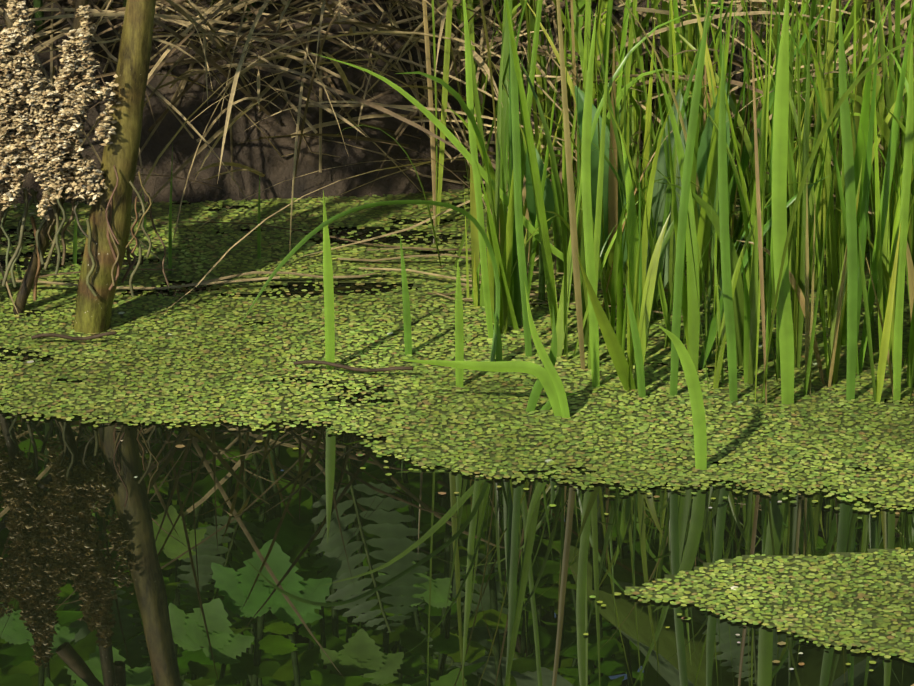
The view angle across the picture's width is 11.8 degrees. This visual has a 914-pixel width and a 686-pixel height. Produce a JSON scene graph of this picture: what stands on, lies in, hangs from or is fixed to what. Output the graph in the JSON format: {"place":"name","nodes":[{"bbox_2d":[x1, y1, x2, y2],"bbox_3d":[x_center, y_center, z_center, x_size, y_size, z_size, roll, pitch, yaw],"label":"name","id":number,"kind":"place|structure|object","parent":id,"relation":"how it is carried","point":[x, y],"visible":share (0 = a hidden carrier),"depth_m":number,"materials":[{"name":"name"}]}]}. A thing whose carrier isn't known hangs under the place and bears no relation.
{"place":"outdoors","nodes":[
{"label":"outdoors","id":0,"kind":"place"},
{"bbox_2d":[0,0,155,333],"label":"tree trunk","id":1,"kind":"object","parent":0,"point":[92,312],"visible":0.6,"depth_m":3.03,"materials":[{"name":"wood"}]},
{"bbox_2d":[0,0,910,203],"bbox_3d":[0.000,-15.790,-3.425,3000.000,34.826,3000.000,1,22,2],"label":"ground","id":2,"kind":"structure","parent":0,"point":[263,156],"depth_m":3.32,"materials":[{"name":"brown soil"}]},
{"bbox_2d":[0,189,913,685],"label":"pond water","id":3,"kind":"structure","parent":0,"point":[212,555],"depth_m":2.73,"materials":[{"name":"liquid"}]},
{"bbox_2d":[33,0,702,304],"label":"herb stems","id":4,"kind":"object","parent":3,"relation":"on","point":[541,283],"visible":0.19,"depth_m":3.12,"materials":[{"name":"green plant"}]},
{"bbox_2d":[0,172,913,659],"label":"duckweed","id":5,"kind":"object","parent":3,"relation":"on","point":[856,606],"visible":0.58,"depth_m":2.98,"materials":[{"name":"green plant"}]},
{"bbox_2d":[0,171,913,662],"bbox_3d":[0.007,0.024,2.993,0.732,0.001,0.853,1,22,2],"label":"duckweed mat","id":6,"kind":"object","parent":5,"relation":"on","point":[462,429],"visible":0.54,"depth_m":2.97,"materials":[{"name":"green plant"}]},
{"bbox_2d":[0,0,913,372],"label":"dry grass","id":7,"kind":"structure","parent":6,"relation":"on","point":[218,40],"depth_m":3.27,"materials":[{"name":"brown plant"}]},
{"bbox_2d":[73,0,913,469],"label":"reeds","id":8,"kind":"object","parent":3,"relation":"on","point":[797,210],"depth_m":3.00,"materials":[{"name":"green plant"}]},
{"bbox_2d":[120,428,899,670],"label":"loose fronds","id":9,"kind":"object","parent":3,"relation":"on","point":[591,596],"visible":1,"depth_m":2.74,"materials":[{"name":"green plant"}]},
{"bbox_2d":[525,79,729,295],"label":"bank herbs","id":10,"kind":"object","parent":3,"relation":"on","point":[658,196],"visible":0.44,"depth_m":3.09,"materials":[{"name":"green plant"}]},
{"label":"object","id":11,"kind":"object","parent":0,"visible":0},
{"bbox_2d":[0,0,120,219],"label":"seed clusters","id":12,"kind":"object","parent":11,"relation":"attached to","point":[23,64],"visible":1,"depth_m":3.00,"materials":[{"name":"beige plant"}]},
{"bbox_2d":[0,165,169,300],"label":"dry rootlets","id":13,"kind":"object","parent":11,"relation":"attached to","point":[20,233],"visible":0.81,"depth_m":3.05,"materials":[{"name":"plant"}]}
]}

